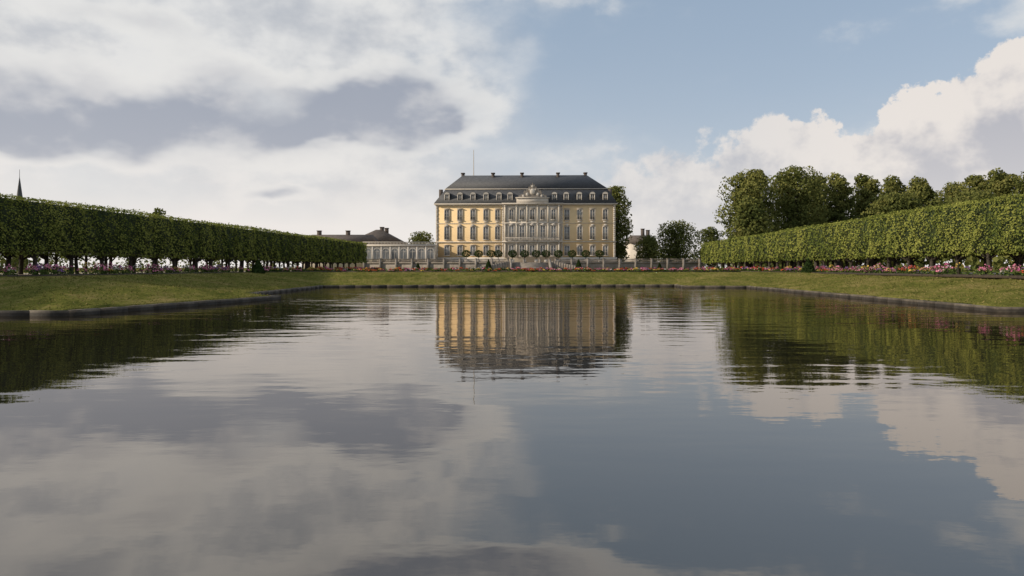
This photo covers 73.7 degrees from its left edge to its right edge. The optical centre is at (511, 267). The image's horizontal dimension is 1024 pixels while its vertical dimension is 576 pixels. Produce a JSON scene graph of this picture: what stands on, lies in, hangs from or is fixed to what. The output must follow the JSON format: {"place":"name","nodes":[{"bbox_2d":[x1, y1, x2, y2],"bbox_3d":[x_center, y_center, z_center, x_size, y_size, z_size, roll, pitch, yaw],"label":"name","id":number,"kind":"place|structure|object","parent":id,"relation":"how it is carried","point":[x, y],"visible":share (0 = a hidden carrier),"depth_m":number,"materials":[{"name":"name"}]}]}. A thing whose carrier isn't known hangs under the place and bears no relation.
{"place":"outdoors","nodes":[
{"label":"outdoors","id":0,"kind":"place"},
{"bbox_2d":[0,270,333,274],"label":"gravel path","id":1,"kind":"structure","parent":0,"point":[88,273],"depth_m":69.88,"materials":[{"name":"beige gravel"}]},
{"bbox_2d":[311,235,378,243],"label":"hip roof","id":2,"kind":"structure","parent":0,"point":[365,238],"depth_m":219.65,"materials":[{"name":"grey tile"}]},
{"bbox_2d":[316,230,349,234],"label":"chimneys","id":3,"kind":"object","parent":2,"relation":"on","point":[319,232],"visible":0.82,"depth_m":221.40,"materials":[{"name":"grey stone"}]},
{"bbox_2d":[365,230,405,243],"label":"hip roof","id":4,"kind":"structure","parent":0,"point":[382,236],"depth_m":227.05,"materials":[{"name":"grey tile"}]},
{"bbox_2d":[380,227,388,232],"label":"chimneys","id":5,"kind":"object","parent":4,"relation":"on","point":[386,229],"visible":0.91,"depth_m":230.40,"materials":[{"name":"grey stone"}]},
{"bbox_2d":[0,287,1023,575],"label":"pond water","id":6,"kind":"structure","parent":0,"point":[504,431],"depth_m":8.90,"materials":[{"name":"grey liquid"}]},
{"bbox_2d":[0,268,1023,309],"bbox_3d":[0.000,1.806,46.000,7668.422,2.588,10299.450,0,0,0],"label":"ground","id":7,"kind":"structure","parent":0,"point":[62,302],"depth_m":53.67,"materials":[{"name":"green plant"}]},
{"bbox_2d":[14,169,26,268],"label":"church steeple","id":8,"kind":"object","parent":7,"relation":"on","point":[19,191],"visible":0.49,"depth_m":299.57,"materials":[{"name":"grey tile"}]},
{"bbox_2d":[0,262,242,276],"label":"flower bed","id":9,"kind":"object","parent":7,"relation":"on","point":[11,272],"visible":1,"depth_m":56.15,"materials":[{"name":"multicoloured plant"}]},
{"bbox_2d":[0,252,301,269],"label":"distant treeline","id":10,"kind":"object","parent":7,"relation":"on","point":[14,260],"visible":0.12,"depth_m":217.05,"materials":[{"name":"green plant"}]},
{"bbox_2d":[150,207,165,265],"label":"deciduous tree","id":11,"kind":"object","parent":7,"relation":"on","point":[160,211],"visible":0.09,"depth_m":139.93,"materials":[{"name":"green plant"}]},
{"bbox_2d":[0,193,366,273],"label":"clipped linden row","id":12,"kind":"object","parent":7,"relation":"on","point":[43,227],"visible":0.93,"depth_m":68.50,"materials":[{"name":"green plant"}]},
{"bbox_2d":[251,260,264,272],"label":"conical topiary","id":13,"kind":"object","parent":7,"relation":"on","point":[257,267],"visible":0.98,"depth_m":79.59,"materials":[{"name":"green plant"}]},
{"bbox_2d":[245,266,379,272],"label":"flower bed","id":14,"kind":"object","parent":7,"relation":"on","point":[288,269],"visible":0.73,"depth_m":99.83,"materials":[{"name":"plant"}]},
{"bbox_2d":[304,261,362,268],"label":"walls","id":15,"kind":"structure","parent":7,"relation":"on","point":[352,265],"depth_m":216.00,"materials":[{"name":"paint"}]},
{"bbox_2d":[407,231,433,243],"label":"deciduous tree","id":16,"kind":"object","parent":7,"relation":"on","point":[418,237],"visible":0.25,"depth_m":233.21,"materials":[{"name":"green plant"}]},
{"bbox_2d":[485,259,491,268],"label":"conical topiary","id":17,"kind":"object","parent":7,"relation":"on","point":[488,264],"visible":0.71,"depth_m":159.64,"materials":[{"name":"green plant"}]},
{"bbox_2d":[0,284,1023,315],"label":"pond curb","id":18,"kind":"structure","parent":7,"relation":"on","point":[75,312],"depth_m":42.72,"materials":[{"name":"stone"}]},
{"bbox_2d":[321,266,740,271],"bbox_3d":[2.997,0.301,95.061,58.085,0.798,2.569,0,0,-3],"label":"flower bed","id":19,"kind":"object","parent":7,"relation":"on","point":[366,269],"visible":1,"depth_m":94.62,"materials":[{"name":"multicoloured plant"}]},
{"bbox_2d":[363,258,702,269],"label":"palace terrace","id":20,"kind":"structure","parent":7,"relation":"on","point":[666,263],"depth_m":171.00,"materials":[{"name":"stone"}]},
{"bbox_2d":[364,242,436,261],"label":"orangery gallery","id":21,"kind":"object","parent":20,"relation":"on","point":[403,251],"visible":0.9,"depth_m":185.95,"materials":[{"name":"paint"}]},
{"bbox_2d":[365,249,370,258],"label":"arched window","id":22,"kind":"structure","parent":21,"relation":"in","point":[368,251],"depth_m":185.96,"materials":[{"name":"grey glass"}]},
{"bbox_2d":[374,249,379,258],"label":"arched window","id":23,"kind":"structure","parent":21,"relation":"in","point":[376,252],"depth_m":185.96,"materials":[{"name":"grey glass"}]},
{"bbox_2d":[383,249,388,258],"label":"arched window","id":24,"kind":"structure","parent":21,"relation":"in","point":[385,252],"depth_m":185.96,"materials":[{"name":"grey glass"}]},
{"bbox_2d":[392,249,397,258],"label":"arched window","id":25,"kind":"structure","parent":21,"relation":"in","point":[394,252],"depth_m":185.96,"materials":[{"name":"grey glass"}]},
{"bbox_2d":[400,249,406,258],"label":"arched window","id":26,"kind":"structure","parent":21,"relation":"in","point":[403,254],"depth_m":185.96,"materials":[{"name":"grey glass"}]},
{"bbox_2d":[409,249,415,258],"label":"arched window","id":27,"kind":"structure","parent":21,"relation":"in","point":[414,251],"depth_m":185.96,"materials":[{"name":"grey glass"}]},
{"bbox_2d":[418,249,424,258],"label":"arched window","id":28,"kind":"structure","parent":21,"relation":"in","point":[419,252],"depth_m":185.96,"materials":[{"name":"grey glass"}]},
{"bbox_2d":[427,249,433,258],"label":"arched window","id":29,"kind":"structure","parent":21,"relation":"in","point":[428,251],"depth_m":185.96,"materials":[{"name":"grey glass"}]},
{"bbox_2d":[461,250,470,261],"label":"potted round tree","id":30,"kind":"object","parent":20,"relation":"on","point":[467,252],"visible":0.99,"depth_m":182.64,"materials":[{"name":"green plant"}]},
{"bbox_2d":[474,250,482,261],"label":"potted round tree","id":31,"kind":"object","parent":20,"relation":"on","point":[478,254],"visible":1,"depth_m":182.57,"materials":[{"name":"green plant"}]},
{"bbox_2d":[487,250,494,261],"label":"potted round tree","id":32,"kind":"object","parent":20,"relation":"on","point":[489,255],"visible":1,"depth_m":182.58,"materials":[{"name":"green plant"}]},
{"bbox_2d":[494,250,502,261],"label":"potted round tree","id":33,"kind":"object","parent":20,"relation":"on","point":[496,252],"visible":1,"depth_m":182.59,"materials":[{"name":"green plant"}]},
{"bbox_2d":[508,250,516,261],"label":"potted round tree","id":34,"kind":"object","parent":20,"relation":"on","point":[514,252],"visible":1,"depth_m":182.53,"materials":[{"name":"green plant"}]},
{"bbox_2d":[520,250,528,261],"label":"potted round tree","id":35,"kind":"object","parent":20,"relation":"on","point":[526,252],"visible":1,"depth_m":182.52,"materials":[{"name":"green plant"}]},
{"bbox_2d":[434,150,617,261],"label":"baroque palace","id":36,"kind":"structure","parent":20,"relation":"on","point":[518,214],"depth_m":190.04,"materials":[{"name":"yellow paint"}]},
{"bbox_2d":[445,194,607,255],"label":"windows","id":37,"kind":"structure","parent":36,"relation":"in","point":[579,229],"depth_m":189.54,"materials":[{"name":"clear glass"}]},
{"bbox_2d":[532,250,540,261],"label":"potted round tree","id":38,"kind":"object","parent":20,"relation":"on","point":[538,254],"visible":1,"depth_m":182.56,"materials":[{"name":"green plant"}]},
{"bbox_2d":[542,250,550,261],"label":"potted round tree","id":39,"kind":"object","parent":20,"relation":"on","point":[545,252],"visible":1,"depth_m":182.57,"materials":[{"name":"green plant"}]},
{"bbox_2d":[554,250,562,261],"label":"potted round tree","id":40,"kind":"object","parent":20,"relation":"on","point":[560,253],"visible":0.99,"depth_m":182.53,"materials":[{"name":"green plant"}]},
{"bbox_2d":[567,250,576,261],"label":"potted round tree","id":41,"kind":"object","parent":20,"relation":"on","point":[572,254],"visible":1,"depth_m":182.50,"materials":[{"name":"green plant"}]},
{"bbox_2d":[581,250,589,261],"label":"potted round tree","id":42,"kind":"object","parent":20,"relation":"on","point":[584,252],"visible":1,"depth_m":182.56,"materials":[{"name":"green plant"}]},
{"bbox_2d":[595,250,603,261],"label":"potted round tree","id":43,"kind":"object","parent":20,"relation":"on","point":[597,253],"visible":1,"depth_m":182.63,"materials":[{"name":"green plant"}]},
{"bbox_2d":[575,259,581,267],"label":"conical topiary","id":44,"kind":"object","parent":7,"relation":"on","point":[578,264],"visible":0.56,"depth_m":159.61,"materials":[{"name":"green plant"}]},
{"bbox_2d":[608,185,632,261],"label":"deciduous tree","id":45,"kind":"object","parent":7,"relation":"on","point":[621,228],"visible":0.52,"depth_m":220.31,"materials":[{"name":"green plant"}]},
{"bbox_2d":[434,242,820,267],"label":"distant treeline","id":46,"kind":"object","parent":7,"relation":"on","point":[689,255],"visible":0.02,"depth_m":328.16,"materials":[{"name":"green plant"}]},
{"bbox_2d":[625,243,655,261],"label":"walls","id":47,"kind":"structure","parent":7,"relation":"on","point":[631,252],"depth_m":250.00,"materials":[{"name":"white paint"}]},
{"bbox_2d":[626,235,646,243],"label":"hip roof","id":48,"kind":"structure","parent":47,"relation":"on","point":[634,239],"depth_m":253.58,"materials":[{"name":"grey tile"}]},
{"bbox_2d":[641,229,649,235],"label":"chimneys","id":49,"kind":"object","parent":48,"relation":"on","point":[643,232],"visible":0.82,"depth_m":256.40,"materials":[{"name":"grey stone"}]},
{"bbox_2d":[634,235,661,261],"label":"deciduous tree","id":50,"kind":"object","parent":7,"relation":"on","point":[648,245],"visible":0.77,"depth_m":203.70,"materials":[{"name":"green plant"}]},
{"bbox_2d":[650,219,706,261],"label":"deciduous tree","id":51,"kind":"object","parent":7,"relation":"on","point":[675,246],"visible":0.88,"depth_m":212.62,"materials":[{"name":"green plant"}]},
{"bbox_2d":[692,226,723,267],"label":"deciduous tree","id":52,"kind":"object","parent":7,"relation":"on","point":[710,232],"visible":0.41,"depth_m":223.73,"materials":[{"name":"green plant"}]},
{"bbox_2d":[686,266,801,272],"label":"flower bed","id":53,"kind":"object","parent":7,"relation":"on","point":[766,269],"visible":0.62,"depth_m":99.21,"materials":[{"name":"plant"}]},
{"bbox_2d":[722,194,774,267],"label":"deciduous tree","id":54,"kind":"object","parent":7,"relation":"on","point":[753,218],"visible":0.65,"depth_m":130.94,"materials":[{"name":"green plant"}]},
{"bbox_2d":[714,169,790,262],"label":"deciduous tree","id":55,"kind":"object","parent":7,"relation":"on","point":[751,183],"visible":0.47,"depth_m":137.91,"materials":[{"name":"green plant"}]},
{"bbox_2d":[767,165,830,267],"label":"deciduous tree","id":56,"kind":"object","parent":7,"relation":"on","point":[792,203],"visible":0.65,"depth_m":143.26,"materials":[{"name":"green plant"}]},
{"bbox_2d":[801,258,815,272],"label":"conical topiary","id":57,"kind":"object","parent":7,"relation":"on","point":[808,266],"visible":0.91,"depth_m":79.62,"materials":[{"name":"green plant"}]},
{"bbox_2d":[799,172,828,269],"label":"deciduous tree","id":58,"kind":"object","parent":7,"relation":"on","point":[824,180],"visible":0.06,"depth_m":156.60,"materials":[{"name":"green plant"}]},
{"bbox_2d":[730,254,948,269],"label":"distant treeline","id":59,"kind":"object","parent":7,"relation":"on","point":[820,263],"visible":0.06,"depth_m":162.82,"materials":[{"name":"green plant"}]},
{"bbox_2d":[821,172,859,266],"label":"deciduous tree","id":60,"kind":"object","parent":7,"relation":"on","point":[841,190],"visible":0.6,"depth_m":148.59,"materials":[{"name":"green plant"}]},
{"bbox_2d":[701,193,1023,274],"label":"clipped linden row","id":61,"kind":"object","parent":7,"relation":"on","point":[988,229],"visible":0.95,"depth_m":68.00,"materials":[{"name":"green plant"}]},
{"bbox_2d":[850,173,881,266],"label":"deciduous tree","id":62,"kind":"object","parent":7,"relation":"on","point":[868,193],"visible":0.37,"depth_m":151.63,"materials":[{"name":"green plant"}]},
{"bbox_2d":[879,174,907,204],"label":"deciduous tree","id":63,"kind":"object","parent":7,"relation":"on","point":[890,184],"visible":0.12,"depth_m":156.63,"materials":[{"name":"green plant"}]},
{"bbox_2d":[860,191,927,270],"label":"deciduous tree","id":64,"kind":"object","parent":7,"relation":"on","point":[890,203],"visible":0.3,"depth_m":128.55,"materials":[{"name":"green plant"}]},
{"bbox_2d":[812,262,1023,278],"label":"flower bed","id":65,"kind":"object","parent":7,"relation":"on","point":[937,271],"visible":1,"depth_m":55.19,"materials":[{"name":"multicoloured plant"}]},
{"bbox_2d":[904,175,947,261],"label":"deciduous tree","id":66,"kind":"object","parent":7,"relation":"on","point":[924,191],"visible":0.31,"depth_m":148.41,"materials":[{"name":"green plant"}]},
{"bbox_2d":[934,181,965,263],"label":"deciduous tree","id":67,"kind":"object","parent":7,"relation":"on","point":[950,188],"visible":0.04,"depth_m":164.42,"materials":[{"name":"green plant"}]},
{"bbox_2d":[892,252,1023,270],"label":"distant treeline","id":68,"kind":"object","parent":7,"relation":"on","point":[997,263],"visible":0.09,"depth_m":112.64,"materials":[{"name":"green plant"}]},
{"bbox_2d":[954,174,992,267],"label":"deciduous tree","id":69,"kind":"object","parent":7,"relation":"on","point":[977,182],"visible":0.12,"depth_m":148.98,"materials":[{"name":"green plant"}]},
{"bbox_2d":[945,187,1015,266],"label":"deciduous tree","id":70,"kind":"object","parent":7,"relation":"on","point":[968,196],"visible":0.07,"depth_m":126.13,"materials":[{"name":"green plant"}]},
{"bbox_2d":[979,167,1020,269],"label":"deciduous tree","id":71,"kind":"object","parent":7,"relation":"on","point":[1001,182],"visible":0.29,"depth_m":144.77,"materials":[{"name":"green plant"}]},
{"bbox_2d":[1010,171,1023,197],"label":"deciduous tree","id":72,"kind":"object","parent":7,"relation":"on","point":[1019,180],"visible":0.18,"depth_m":140.59,"materials":[{"name":"green plant"}]},
{"bbox_2d":[0,0,1023,267],"label":"sky","id":73,"kind":"structure","parent":0,"point":[304,117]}
]}

